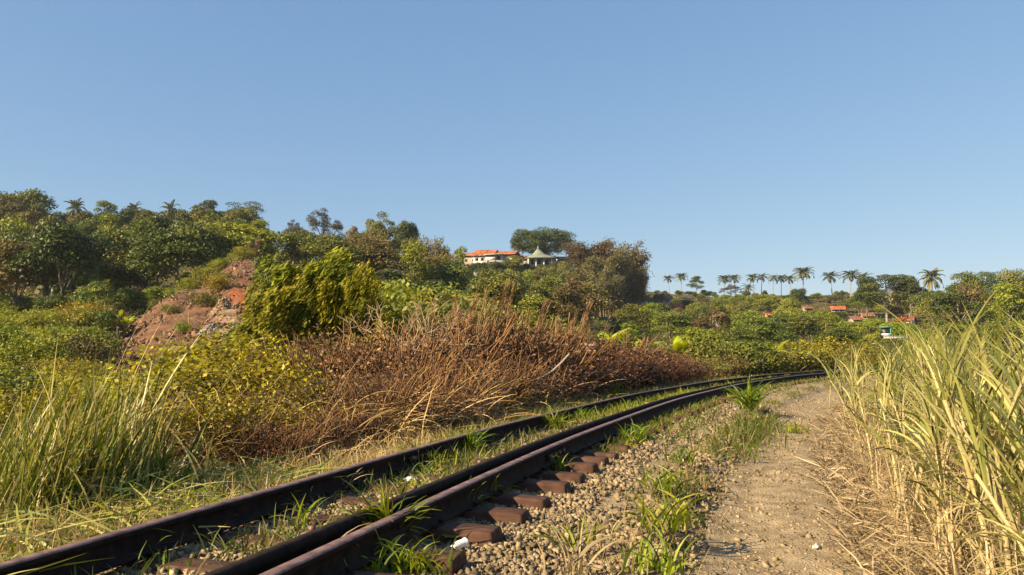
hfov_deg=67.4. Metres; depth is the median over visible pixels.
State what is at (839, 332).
broadleaf tree
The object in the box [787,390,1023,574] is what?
straw litter
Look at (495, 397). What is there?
dry grass clump
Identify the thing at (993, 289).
broadleaf tree
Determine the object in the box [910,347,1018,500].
cane plant
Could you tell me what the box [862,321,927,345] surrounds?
broadleaf tree
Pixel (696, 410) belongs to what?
sleeper
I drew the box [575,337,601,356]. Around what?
boulder
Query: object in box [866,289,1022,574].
cane plant
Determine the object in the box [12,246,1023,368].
undergrowth
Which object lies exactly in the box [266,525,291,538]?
grass tuft
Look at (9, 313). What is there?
shrub
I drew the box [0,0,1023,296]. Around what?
sky
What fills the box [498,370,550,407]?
dry grass clump
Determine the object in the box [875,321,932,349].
broadleaf tree
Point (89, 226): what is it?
broadleaf tree
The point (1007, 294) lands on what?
broadleaf tree
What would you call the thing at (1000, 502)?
cane plant
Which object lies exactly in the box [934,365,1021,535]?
cane plant
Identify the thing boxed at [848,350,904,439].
cane plant
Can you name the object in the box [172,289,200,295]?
straw heap
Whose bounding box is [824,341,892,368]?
shrub
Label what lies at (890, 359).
cane plant
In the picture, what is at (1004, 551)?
cane plant
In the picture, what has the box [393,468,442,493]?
grass tuft
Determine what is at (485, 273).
broadleaf tree
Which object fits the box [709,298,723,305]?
broadleaf tree
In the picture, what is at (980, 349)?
cane plant
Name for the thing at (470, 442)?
grass tuft
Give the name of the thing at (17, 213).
broadleaf tree
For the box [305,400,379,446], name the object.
shrub
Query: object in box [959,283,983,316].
broadleaf tree
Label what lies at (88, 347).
shrub
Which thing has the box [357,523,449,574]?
grass tuft
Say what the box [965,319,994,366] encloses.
cane plant
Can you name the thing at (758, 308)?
broadleaf tree
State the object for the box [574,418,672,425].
sleeper
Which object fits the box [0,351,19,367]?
shrub
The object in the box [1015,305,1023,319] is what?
broadleaf tree
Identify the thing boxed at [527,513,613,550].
weed
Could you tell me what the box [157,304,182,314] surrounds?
shrub
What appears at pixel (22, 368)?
shrub
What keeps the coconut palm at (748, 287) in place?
on the ground at (229, 313)
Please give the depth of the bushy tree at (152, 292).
74.97 m
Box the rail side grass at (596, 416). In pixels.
[390,371,878,471]
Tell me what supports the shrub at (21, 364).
on the ground at (229, 313)
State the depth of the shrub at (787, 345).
39.13 m
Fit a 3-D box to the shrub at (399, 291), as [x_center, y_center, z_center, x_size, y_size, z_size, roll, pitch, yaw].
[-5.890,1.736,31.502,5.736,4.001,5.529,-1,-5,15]
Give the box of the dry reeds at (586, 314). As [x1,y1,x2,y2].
[574,298,592,356]
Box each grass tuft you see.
[127,549,192,571]
[145,495,227,521]
[195,492,240,507]
[231,466,299,491]
[250,521,369,566]
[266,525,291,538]
[269,493,332,528]
[312,473,366,491]
[326,478,437,542]
[349,469,366,490]
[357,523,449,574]
[385,535,462,574]
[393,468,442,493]
[406,431,433,446]
[416,457,450,473]
[424,440,464,466]
[447,422,494,450]
[461,476,519,492]
[468,475,497,502]
[534,517,622,574]
[538,401,574,428]
[546,453,574,471]
[546,499,633,549]
[565,403,602,417]
[600,385,631,396]
[613,396,644,409]
[614,419,654,441]
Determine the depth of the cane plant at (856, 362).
15.66 m
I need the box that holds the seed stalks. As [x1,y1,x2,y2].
[36,312,199,444]
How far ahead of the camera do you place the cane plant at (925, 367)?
8.77 m
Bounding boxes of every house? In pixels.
[462,253,472,275]
[472,250,519,275]
[517,255,529,260]
[552,256,571,267]
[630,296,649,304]
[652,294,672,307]
[670,304,683,308]
[763,313,772,318]
[801,305,814,312]
[830,306,846,311]
[845,316,863,323]
[859,313,875,318]
[895,315,916,323]
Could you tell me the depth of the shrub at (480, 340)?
13.94 m
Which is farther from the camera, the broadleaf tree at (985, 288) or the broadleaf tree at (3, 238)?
the broadleaf tree at (985, 288)
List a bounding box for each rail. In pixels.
[0,367,883,574]
[203,365,988,574]
[259,365,1013,574]
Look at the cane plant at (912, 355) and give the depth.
10.32 m
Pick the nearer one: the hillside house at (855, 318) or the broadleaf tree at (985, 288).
the broadleaf tree at (985, 288)
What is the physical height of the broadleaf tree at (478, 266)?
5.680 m
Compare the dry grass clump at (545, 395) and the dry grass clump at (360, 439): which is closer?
the dry grass clump at (360, 439)
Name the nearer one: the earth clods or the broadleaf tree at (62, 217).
the earth clods
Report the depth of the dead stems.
7.43 m
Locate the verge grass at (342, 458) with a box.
[0,369,828,562]
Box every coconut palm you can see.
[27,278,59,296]
[63,198,86,219]
[127,201,141,215]
[160,199,180,220]
[533,270,571,286]
[652,291,667,302]
[664,275,673,292]
[674,273,687,290]
[716,274,732,294]
[727,274,741,293]
[740,281,754,290]
[746,273,761,293]
[757,273,769,292]
[768,274,779,283]
[774,274,788,294]
[783,276,796,292]
[791,266,814,289]
[820,271,841,300]
[840,269,860,296]
[854,272,872,284]
[917,268,945,292]
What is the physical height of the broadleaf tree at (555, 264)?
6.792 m
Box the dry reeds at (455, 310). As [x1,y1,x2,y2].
[447,294,470,342]
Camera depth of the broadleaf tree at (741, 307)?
121.51 m
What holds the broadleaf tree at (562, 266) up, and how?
on the ground at (229, 313)
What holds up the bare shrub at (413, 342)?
on the ground at (229, 313)
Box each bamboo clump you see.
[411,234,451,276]
[558,236,618,270]
[582,246,639,295]
[583,269,627,318]
[587,239,654,292]
[623,263,650,303]
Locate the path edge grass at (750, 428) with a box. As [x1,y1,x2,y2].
[553,375,893,574]
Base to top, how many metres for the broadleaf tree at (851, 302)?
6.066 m
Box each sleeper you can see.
[118,551,402,574]
[194,529,466,574]
[262,508,502,545]
[309,491,529,524]
[349,479,550,510]
[381,470,570,494]
[415,460,585,483]
[442,454,598,473]
[453,448,608,466]
[479,443,618,459]
[491,440,629,452]
[515,433,639,445]
[525,430,648,440]
[538,425,657,434]
[563,421,665,430]
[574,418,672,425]
[587,416,680,421]
[598,412,685,418]
[616,410,692,416]
[640,401,715,406]
[672,409,699,413]
[703,399,725,402]
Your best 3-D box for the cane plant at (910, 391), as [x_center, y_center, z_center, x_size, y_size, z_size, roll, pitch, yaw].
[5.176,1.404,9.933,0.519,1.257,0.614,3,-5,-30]
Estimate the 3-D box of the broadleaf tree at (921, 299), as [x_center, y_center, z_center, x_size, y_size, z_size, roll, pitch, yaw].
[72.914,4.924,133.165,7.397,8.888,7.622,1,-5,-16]
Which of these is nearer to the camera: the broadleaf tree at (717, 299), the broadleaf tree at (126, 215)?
the broadleaf tree at (126, 215)
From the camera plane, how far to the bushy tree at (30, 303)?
72.07 m
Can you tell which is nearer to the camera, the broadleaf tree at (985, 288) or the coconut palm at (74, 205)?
the broadleaf tree at (985, 288)
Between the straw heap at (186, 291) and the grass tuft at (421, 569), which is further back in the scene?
the straw heap at (186, 291)
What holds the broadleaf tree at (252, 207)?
on the ground at (229, 313)
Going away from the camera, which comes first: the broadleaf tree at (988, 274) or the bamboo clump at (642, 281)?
the broadleaf tree at (988, 274)
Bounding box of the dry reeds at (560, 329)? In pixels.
[549,312,569,347]
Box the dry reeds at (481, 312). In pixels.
[473,281,502,363]
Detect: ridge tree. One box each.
[685,291,692,297]
[694,293,708,298]
[704,291,712,300]
[711,292,718,297]
[718,295,728,299]
[812,292,823,298]
[819,295,830,305]
[831,291,842,302]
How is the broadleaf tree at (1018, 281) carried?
on the ground at (229, 313)
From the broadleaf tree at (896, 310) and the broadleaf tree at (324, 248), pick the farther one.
the broadleaf tree at (896, 310)
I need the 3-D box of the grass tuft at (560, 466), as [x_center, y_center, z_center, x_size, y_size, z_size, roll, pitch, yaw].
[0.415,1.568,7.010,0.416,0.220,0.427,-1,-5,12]
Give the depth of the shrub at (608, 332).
19.96 m
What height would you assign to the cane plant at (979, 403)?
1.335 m
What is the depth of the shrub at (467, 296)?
34.64 m
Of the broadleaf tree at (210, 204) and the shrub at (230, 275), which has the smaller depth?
the shrub at (230, 275)
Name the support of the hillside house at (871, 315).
on the ground at (229, 313)
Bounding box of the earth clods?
[110,260,256,363]
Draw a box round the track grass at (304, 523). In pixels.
[70,372,871,574]
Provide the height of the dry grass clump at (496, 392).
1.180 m
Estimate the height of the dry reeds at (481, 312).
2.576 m
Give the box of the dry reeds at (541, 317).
[527,298,549,354]
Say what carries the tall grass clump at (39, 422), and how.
on the ground at (229, 313)
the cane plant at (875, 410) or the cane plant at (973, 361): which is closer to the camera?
the cane plant at (973, 361)
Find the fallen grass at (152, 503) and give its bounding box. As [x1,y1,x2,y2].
[0,443,343,574]
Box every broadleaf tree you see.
[0,188,58,225]
[0,191,31,223]
[0,202,27,230]
[0,215,33,289]
[0,232,25,288]
[0,236,29,252]
[0,236,65,305]
[3,220,119,300]
[14,212,33,283]
[19,208,47,287]
[24,221,62,295]
[33,261,129,294]
[36,215,69,294]
[51,211,78,222]
[65,215,77,223]
[66,218,81,226]
[74,212,98,223]
[76,217,104,235]
[80,213,121,224]
[87,226,130,287]
[92,224,121,235]
[93,200,118,215]
[95,246,159,290]
[98,213,125,234]
[114,218,175,307]
[114,245,178,313]
[117,206,137,233]
[121,210,155,291]
[124,219,220,288]
[133,212,173,299]
[164,210,180,221]
[172,211,193,264]
[180,223,249,269]
[185,206,208,270]
[187,213,224,226]
[198,199,219,211]
[205,208,225,217]
[205,218,288,256]
[210,219,250,258]
[222,207,271,232]
[223,201,266,222]
[235,218,265,229]
[242,218,274,262]
[247,237,263,261]
[272,231,316,265]
[279,219,304,236]
[294,235,365,283]
[295,229,321,271]
[305,207,345,238]
[312,234,338,239]
[324,235,347,248]
[334,239,401,271]
[344,232,371,269]
[345,226,358,240]
[352,236,404,275]
[360,211,397,273]
[364,268,412,285]
[366,231,375,238]
[371,228,401,268]
[390,244,460,278]
[391,238,432,273]
[394,220,420,253]
[399,240,436,287]
[414,285,472,300]
[419,279,454,290]
[422,260,478,291]
[454,245,473,288]
[466,270,527,312]
[469,271,494,304]
[470,262,476,271]
[472,262,486,272]
[476,268,493,279]
[488,261,503,272]
[495,270,542,299]
[504,254,525,270]
[510,235,526,252]
[511,227,577,255]
[511,294,568,321]
[512,264,524,272]
[519,278,534,295]
[521,263,532,269]
[521,269,533,287]
[524,268,548,282]
[527,275,562,304]
[535,287,584,327]
[540,266,557,275]
[540,272,568,282]
[544,274,565,310]
[549,261,559,274]
[552,277,606,330]
[554,261,569,277]
[563,267,592,282]
[570,281,612,333]
[597,320,651,339]
[612,303,658,342]
[619,322,641,344]
[637,302,663,342]
[639,311,699,348]
[642,308,668,339]
[644,302,670,311]
[667,306,684,336]
[669,326,728,345]
[672,308,706,334]
[677,300,693,307]
[685,301,706,311]
[686,275,704,299]
[689,308,733,333]
[695,306,730,327]
[708,301,723,307]
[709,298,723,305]
[711,302,731,332]
[718,284,742,295]
[721,303,738,330]
[724,328,768,342]
[725,308,764,330]
[727,295,746,300]
[728,297,743,307]
[731,302,748,330]
[731,316,798,343]
[740,315,784,341]
[744,296,761,312]
[753,294,781,312]
[759,299,780,312]
[764,311,817,341]
[772,297,803,314]
[777,314,827,342]
[788,310,821,341]
[789,288,811,307]
[811,310,838,345]
[811,325,880,348]
[815,326,862,348]
[828,314,854,328]
[832,311,850,321]
[837,300,856,311]
[846,296,870,314]
[848,320,879,335]
[852,275,877,317]
[854,273,915,322]
[860,318,884,333]
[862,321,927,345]
[863,299,880,316]
[872,297,909,321]
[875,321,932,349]
[888,294,905,321]
[891,274,927,323]
[898,293,926,321]
[905,292,943,336]
[912,290,955,323]
[915,296,948,349]
[924,291,997,326]
[927,323,991,344]
[944,270,991,295]
[946,284,994,316]
[951,282,984,324]
[956,320,1023,355]
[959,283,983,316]
[975,270,1001,302]
[981,285,995,325]
[983,281,1023,346]
[986,285,1019,323]
[991,268,1023,329]
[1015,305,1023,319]
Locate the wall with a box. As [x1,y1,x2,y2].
[883,336,911,338]
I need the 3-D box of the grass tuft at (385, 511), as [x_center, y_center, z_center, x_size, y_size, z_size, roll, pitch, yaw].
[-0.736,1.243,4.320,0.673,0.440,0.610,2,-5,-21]
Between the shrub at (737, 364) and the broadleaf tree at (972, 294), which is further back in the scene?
the broadleaf tree at (972, 294)
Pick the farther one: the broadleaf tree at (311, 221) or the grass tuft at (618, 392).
the broadleaf tree at (311, 221)
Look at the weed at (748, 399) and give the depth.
14.17 m
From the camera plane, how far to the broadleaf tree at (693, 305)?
151.75 m
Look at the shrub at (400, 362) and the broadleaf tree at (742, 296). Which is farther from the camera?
the broadleaf tree at (742, 296)
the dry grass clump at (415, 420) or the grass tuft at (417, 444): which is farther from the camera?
the dry grass clump at (415, 420)
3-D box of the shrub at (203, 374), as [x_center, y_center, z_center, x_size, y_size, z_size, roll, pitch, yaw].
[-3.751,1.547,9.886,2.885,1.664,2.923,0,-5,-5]
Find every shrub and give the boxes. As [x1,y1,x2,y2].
[0,309,23,323]
[0,314,17,334]
[0,320,36,355]
[0,332,84,365]
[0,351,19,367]
[0,358,20,369]
[0,365,43,382]
[0,366,74,398]
[0,369,60,402]
[0,375,113,467]
[0,380,62,464]
[0,392,46,425]
[2,297,34,307]
[2,325,37,340]
[4,311,71,331]
[7,358,26,366]
[9,359,58,375]
[11,358,48,377]
[12,307,70,323]
[12,325,67,359]
[14,372,151,420]
[17,312,75,326]
[20,354,122,377]
[21,359,119,381]
[23,355,71,364]
[24,368,105,386]
[35,300,111,316]
[37,324,78,333]
[37,334,127,363]
[43,326,124,362]
[48,327,133,362]
[50,373,133,404]
[56,306,131,331]
[58,396,208,458]
[60,358,119,377]
[63,307,121,335]
[68,357,274,423]
[69,307,132,336]
[70,303,138,317]
[72,376,180,402]
[74,325,112,336]
[90,321,353,388]
[96,343,321,418]
[106,394,229,479]
[109,360,165,387]
[123,337,246,391]
[123,344,349,416]
[146,299,161,308]
[152,390,274,474]
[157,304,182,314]
[164,287,180,296]
[172,321,192,333]
[173,277,203,291]
[175,342,364,382]
[176,392,324,465]
[186,292,207,304]
[188,291,224,307]
[189,265,222,285]
[197,273,239,292]
[206,258,231,273]
[210,272,233,282]
[218,372,352,423]
[222,412,339,467]
[224,254,238,262]
[228,246,256,261]
[236,317,458,393]
[236,338,378,399]
[266,360,452,440]
[273,403,357,454]
[282,321,501,405]
[303,280,417,325]
[303,290,439,345]
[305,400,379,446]
[306,295,485,373]
[337,312,514,377]
[339,362,482,436]
[343,401,398,444]
[355,300,613,406]
[363,303,543,380]
[364,280,436,304]
[374,276,434,299]
[374,280,430,311]
[374,290,506,319]
[375,354,495,424]
[378,274,479,302]
[383,289,550,350]
[397,346,525,415]
[402,313,634,401]
[407,392,467,429]
[409,286,470,304]
[412,286,518,309]
[435,343,574,412]
[461,301,534,324]
[461,317,624,395]
[484,338,606,406]
[496,311,614,346]
[513,315,552,337]
[518,328,665,392]
[520,322,612,355]
[539,348,635,398]
[565,349,649,395]
[594,332,679,388]
[605,350,675,390]
[608,342,664,391]
[616,343,704,384]
[637,341,701,356]
[640,352,701,386]
[663,354,725,384]
[669,337,753,378]
[687,339,770,377]
[690,357,732,379]
[691,353,756,379]
[707,337,787,375]
[736,340,785,374]
[739,341,774,374]
[747,353,791,374]
[762,342,814,372]
[764,341,806,371]
[764,343,796,373]
[774,349,798,372]
[777,339,845,370]
[781,347,827,372]
[786,333,859,367]
[789,339,844,349]
[802,348,846,370]
[809,346,861,369]
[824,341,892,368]
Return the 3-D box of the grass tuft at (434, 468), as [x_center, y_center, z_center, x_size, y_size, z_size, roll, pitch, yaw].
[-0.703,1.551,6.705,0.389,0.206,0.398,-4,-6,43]
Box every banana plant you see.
[122,316,137,335]
[598,328,628,341]
[618,338,663,350]
[659,336,689,355]
[757,339,789,373]
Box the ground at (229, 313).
[1,251,1023,572]
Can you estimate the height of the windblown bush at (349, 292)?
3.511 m
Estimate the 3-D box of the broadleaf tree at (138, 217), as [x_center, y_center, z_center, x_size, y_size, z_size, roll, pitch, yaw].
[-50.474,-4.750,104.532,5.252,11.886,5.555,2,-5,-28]
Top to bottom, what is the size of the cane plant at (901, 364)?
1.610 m
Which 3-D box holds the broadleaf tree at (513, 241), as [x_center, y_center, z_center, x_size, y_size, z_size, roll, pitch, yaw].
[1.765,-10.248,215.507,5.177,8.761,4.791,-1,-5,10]
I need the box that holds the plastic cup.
[451,537,468,548]
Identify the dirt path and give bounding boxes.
[687,373,994,574]
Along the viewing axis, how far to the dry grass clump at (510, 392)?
12.64 m
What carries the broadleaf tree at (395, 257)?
on the ground at (229, 313)
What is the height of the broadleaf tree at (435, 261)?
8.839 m
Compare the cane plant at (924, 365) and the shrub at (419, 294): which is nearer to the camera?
the cane plant at (924, 365)
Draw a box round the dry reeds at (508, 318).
[502,297,521,351]
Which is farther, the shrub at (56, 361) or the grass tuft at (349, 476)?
the shrub at (56, 361)
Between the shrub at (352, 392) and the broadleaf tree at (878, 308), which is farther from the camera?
the broadleaf tree at (878, 308)
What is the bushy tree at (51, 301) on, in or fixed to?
on the ground at (229, 313)
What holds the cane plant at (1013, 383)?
on the ground at (229, 313)
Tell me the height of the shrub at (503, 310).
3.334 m
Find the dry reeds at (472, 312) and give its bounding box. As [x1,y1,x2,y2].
[456,293,481,347]
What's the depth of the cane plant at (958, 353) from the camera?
9.14 m
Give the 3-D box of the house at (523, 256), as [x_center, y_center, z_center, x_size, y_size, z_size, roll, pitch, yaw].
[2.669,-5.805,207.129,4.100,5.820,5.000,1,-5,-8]
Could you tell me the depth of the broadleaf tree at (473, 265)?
187.92 m
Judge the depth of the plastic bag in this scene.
4.96 m
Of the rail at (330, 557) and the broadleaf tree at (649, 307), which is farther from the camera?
the broadleaf tree at (649, 307)
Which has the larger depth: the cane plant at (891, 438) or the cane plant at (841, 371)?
the cane plant at (841, 371)
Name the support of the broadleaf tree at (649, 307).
on the ground at (229, 313)
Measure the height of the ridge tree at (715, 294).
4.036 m
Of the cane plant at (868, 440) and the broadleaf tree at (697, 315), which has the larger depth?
the broadleaf tree at (697, 315)
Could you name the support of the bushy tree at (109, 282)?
on the ground at (229, 313)
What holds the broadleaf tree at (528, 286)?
on the ground at (229, 313)
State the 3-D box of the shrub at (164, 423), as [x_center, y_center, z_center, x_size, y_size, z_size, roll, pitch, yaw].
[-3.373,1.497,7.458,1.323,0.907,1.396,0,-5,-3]
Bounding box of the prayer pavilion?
[519,247,557,266]
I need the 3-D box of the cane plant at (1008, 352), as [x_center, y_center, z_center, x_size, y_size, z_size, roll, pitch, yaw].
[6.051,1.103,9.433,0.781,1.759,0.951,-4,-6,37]
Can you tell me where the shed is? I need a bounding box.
[879,327,890,337]
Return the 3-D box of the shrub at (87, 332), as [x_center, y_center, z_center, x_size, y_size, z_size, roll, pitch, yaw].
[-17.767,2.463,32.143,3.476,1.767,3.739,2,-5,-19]
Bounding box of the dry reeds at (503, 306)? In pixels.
[490,279,514,347]
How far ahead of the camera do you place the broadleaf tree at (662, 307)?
159.63 m
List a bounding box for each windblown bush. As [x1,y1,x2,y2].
[231,273,328,359]
[240,245,390,358]
[307,261,398,367]
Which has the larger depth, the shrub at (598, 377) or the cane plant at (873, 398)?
the shrub at (598, 377)
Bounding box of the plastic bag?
[812,543,820,549]
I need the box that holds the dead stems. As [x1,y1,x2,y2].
[3,353,583,480]
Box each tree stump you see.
[111,328,121,339]
[127,325,135,335]
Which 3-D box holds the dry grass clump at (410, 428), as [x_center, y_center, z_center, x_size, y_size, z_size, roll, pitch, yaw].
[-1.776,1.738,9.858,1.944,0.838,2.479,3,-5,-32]
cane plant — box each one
[803,350,863,428]
[824,344,878,422]
[824,364,836,407]
[826,354,849,419]
[827,341,849,397]
[829,358,900,484]
[829,365,889,463]
[830,354,860,392]
[831,351,866,417]
[838,362,877,426]
[841,326,928,508]
[843,339,867,379]
[845,329,911,476]
[845,353,881,411]
[847,341,864,392]
[848,343,927,521]
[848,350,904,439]
[852,316,959,513]
[857,348,875,416]
[859,358,869,396]
[861,336,910,406]
[861,372,882,431]
[862,336,976,530]
[863,353,888,420]
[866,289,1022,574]
[868,324,919,431]
[868,345,925,463]
[869,352,978,574]
[871,312,1023,569]
[871,354,920,449]
[873,324,911,420]
[873,352,897,436]
[875,334,910,410]
[876,352,886,382]
[878,321,988,527]
[879,332,976,558]
[880,341,920,423]
[882,320,988,563]
[883,330,936,409]
[884,341,913,395]
[884,348,998,574]
[887,332,988,474]
[889,361,919,412]
[891,323,927,427]
[893,311,941,423]
[893,317,950,422]
[894,303,1023,574]
[894,358,950,458]
[897,358,1023,574]
[901,338,936,436]
[902,310,1010,476]
[902,333,927,388]
[903,335,947,408]
[906,341,1022,529]
[907,318,1023,574]
[909,327,977,420]
[909,332,976,474]
[910,321,962,394]
[910,338,1023,555]
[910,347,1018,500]
[912,358,975,455]
[913,323,959,381]
[916,356,1023,574]
[917,326,938,368]
[921,324,953,363]
[923,335,1023,544]
[928,305,1023,500]
[931,326,986,381]
[931,332,991,426]
[934,359,1019,562]
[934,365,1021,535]
[942,310,1021,571]
[944,336,1009,517]
[947,388,1023,574]
[948,336,1023,574]
[948,407,1023,574]
[951,315,1023,567]
[952,363,1023,574]
[954,318,993,399]
[958,314,1022,449]
[958,338,1020,463]
[959,338,1003,382]
[961,346,1022,570]
[962,322,1023,574]
[964,320,993,374]
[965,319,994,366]
[965,439,1023,537]
[968,395,1023,572]
[969,356,1021,567]
[975,315,1015,389]
[978,418,1023,562]
[979,325,1003,371]
[980,516,1023,574]
[986,322,1023,442]
[987,318,1023,411]
[988,307,1023,550]
[993,347,1022,567]
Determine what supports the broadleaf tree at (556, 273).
on the ground at (229, 313)
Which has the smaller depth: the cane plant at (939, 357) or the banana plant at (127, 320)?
the cane plant at (939, 357)
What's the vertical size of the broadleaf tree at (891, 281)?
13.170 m
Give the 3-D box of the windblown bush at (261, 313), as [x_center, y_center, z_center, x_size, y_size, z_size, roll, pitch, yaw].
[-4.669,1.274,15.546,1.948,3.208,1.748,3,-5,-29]
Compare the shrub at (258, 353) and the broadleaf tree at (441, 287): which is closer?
the shrub at (258, 353)
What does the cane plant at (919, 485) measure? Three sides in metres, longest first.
1.512 x 0.758 x 0.734 m
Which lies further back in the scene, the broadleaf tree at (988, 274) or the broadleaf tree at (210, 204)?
the broadleaf tree at (210, 204)
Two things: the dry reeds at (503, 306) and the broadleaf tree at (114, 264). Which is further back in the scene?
the broadleaf tree at (114, 264)
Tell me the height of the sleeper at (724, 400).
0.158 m
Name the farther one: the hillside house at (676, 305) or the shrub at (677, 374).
the hillside house at (676, 305)
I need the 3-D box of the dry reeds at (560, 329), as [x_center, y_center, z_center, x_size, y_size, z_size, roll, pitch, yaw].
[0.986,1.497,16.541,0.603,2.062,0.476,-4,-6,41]
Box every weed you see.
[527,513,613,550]
[615,524,707,574]
[622,472,718,534]
[634,458,687,493]
[660,437,718,465]
[720,374,776,409]
[783,415,810,433]
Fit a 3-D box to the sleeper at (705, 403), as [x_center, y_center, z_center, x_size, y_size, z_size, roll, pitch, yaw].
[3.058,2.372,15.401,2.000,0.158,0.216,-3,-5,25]
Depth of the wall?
69.77 m
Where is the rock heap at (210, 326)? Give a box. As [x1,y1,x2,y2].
[197,322,220,335]
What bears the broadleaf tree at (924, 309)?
on the ground at (229, 313)
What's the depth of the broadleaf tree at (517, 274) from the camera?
96.11 m
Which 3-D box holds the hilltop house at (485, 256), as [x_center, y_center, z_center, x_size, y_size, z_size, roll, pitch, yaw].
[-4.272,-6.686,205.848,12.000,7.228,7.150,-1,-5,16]
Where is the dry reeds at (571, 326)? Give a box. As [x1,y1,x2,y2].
[568,317,583,363]
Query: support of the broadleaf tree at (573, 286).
on the ground at (229, 313)
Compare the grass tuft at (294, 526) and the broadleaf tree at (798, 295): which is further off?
the broadleaf tree at (798, 295)
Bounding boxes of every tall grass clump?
[0,339,245,512]
[0,358,217,518]
[0,375,175,524]
[0,383,182,470]
[0,399,142,533]
[0,426,34,468]
[2,398,240,503]
[77,423,222,504]
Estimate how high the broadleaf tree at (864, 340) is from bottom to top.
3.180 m
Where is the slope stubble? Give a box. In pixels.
[113,261,260,361]
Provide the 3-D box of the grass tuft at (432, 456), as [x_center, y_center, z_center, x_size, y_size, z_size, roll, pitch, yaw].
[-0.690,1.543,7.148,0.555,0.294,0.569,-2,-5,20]
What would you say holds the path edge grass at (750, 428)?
on the ground at (229, 313)
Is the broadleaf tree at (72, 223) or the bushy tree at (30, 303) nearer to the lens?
the bushy tree at (30, 303)
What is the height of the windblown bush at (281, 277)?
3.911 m
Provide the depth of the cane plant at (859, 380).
11.01 m
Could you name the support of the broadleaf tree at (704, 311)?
on the ground at (229, 313)
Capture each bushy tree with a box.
[0,291,13,300]
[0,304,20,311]
[1,296,33,305]
[13,304,25,314]
[19,305,37,311]
[25,295,65,310]
[31,293,69,311]
[56,282,91,305]
[63,289,76,307]
[66,280,133,308]
[93,298,133,317]
[96,279,119,300]
[119,287,152,315]
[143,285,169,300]
[169,272,196,288]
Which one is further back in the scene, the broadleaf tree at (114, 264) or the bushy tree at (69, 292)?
the broadleaf tree at (114, 264)
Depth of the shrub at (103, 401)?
7.36 m
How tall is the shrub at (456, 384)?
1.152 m
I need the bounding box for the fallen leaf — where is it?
[442,533,461,537]
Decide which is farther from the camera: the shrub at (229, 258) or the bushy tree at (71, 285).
the bushy tree at (71, 285)
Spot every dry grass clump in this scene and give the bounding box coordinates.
[209,416,378,466]
[239,412,397,456]
[245,379,412,456]
[264,369,453,448]
[301,350,499,439]
[331,353,525,423]
[362,378,486,440]
[364,391,444,445]
[368,359,534,421]
[393,349,539,427]
[394,358,529,416]
[396,364,530,433]
[431,379,521,428]
[449,366,515,414]
[461,363,554,420]
[470,368,538,412]
[492,354,588,408]
[494,360,583,412]
[497,374,582,413]
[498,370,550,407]
[529,347,618,403]
[537,363,585,402]
[553,370,612,400]
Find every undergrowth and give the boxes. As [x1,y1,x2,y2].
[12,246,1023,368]
[855,378,1023,574]
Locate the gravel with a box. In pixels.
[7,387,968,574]
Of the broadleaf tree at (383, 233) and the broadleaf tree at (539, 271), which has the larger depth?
the broadleaf tree at (539, 271)
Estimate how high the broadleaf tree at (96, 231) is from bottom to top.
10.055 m
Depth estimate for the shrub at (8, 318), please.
44.04 m
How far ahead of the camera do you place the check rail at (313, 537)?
4.57 m
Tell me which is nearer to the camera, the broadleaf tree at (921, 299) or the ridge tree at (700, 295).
the broadleaf tree at (921, 299)
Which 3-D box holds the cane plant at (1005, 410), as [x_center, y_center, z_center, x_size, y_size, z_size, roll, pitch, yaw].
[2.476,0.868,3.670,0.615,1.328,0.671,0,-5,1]
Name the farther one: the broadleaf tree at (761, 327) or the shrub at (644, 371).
the broadleaf tree at (761, 327)
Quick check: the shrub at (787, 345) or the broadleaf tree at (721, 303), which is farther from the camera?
the broadleaf tree at (721, 303)
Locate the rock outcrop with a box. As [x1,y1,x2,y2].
[210,298,233,316]
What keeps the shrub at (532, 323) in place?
on the ground at (229, 313)
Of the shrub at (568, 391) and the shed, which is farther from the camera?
the shed
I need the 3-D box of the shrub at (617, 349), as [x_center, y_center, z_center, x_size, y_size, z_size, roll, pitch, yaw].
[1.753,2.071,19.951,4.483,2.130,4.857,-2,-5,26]
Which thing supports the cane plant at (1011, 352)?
on the ground at (229, 313)
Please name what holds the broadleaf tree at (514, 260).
on the ground at (229, 313)
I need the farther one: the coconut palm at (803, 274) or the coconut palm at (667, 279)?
the coconut palm at (667, 279)

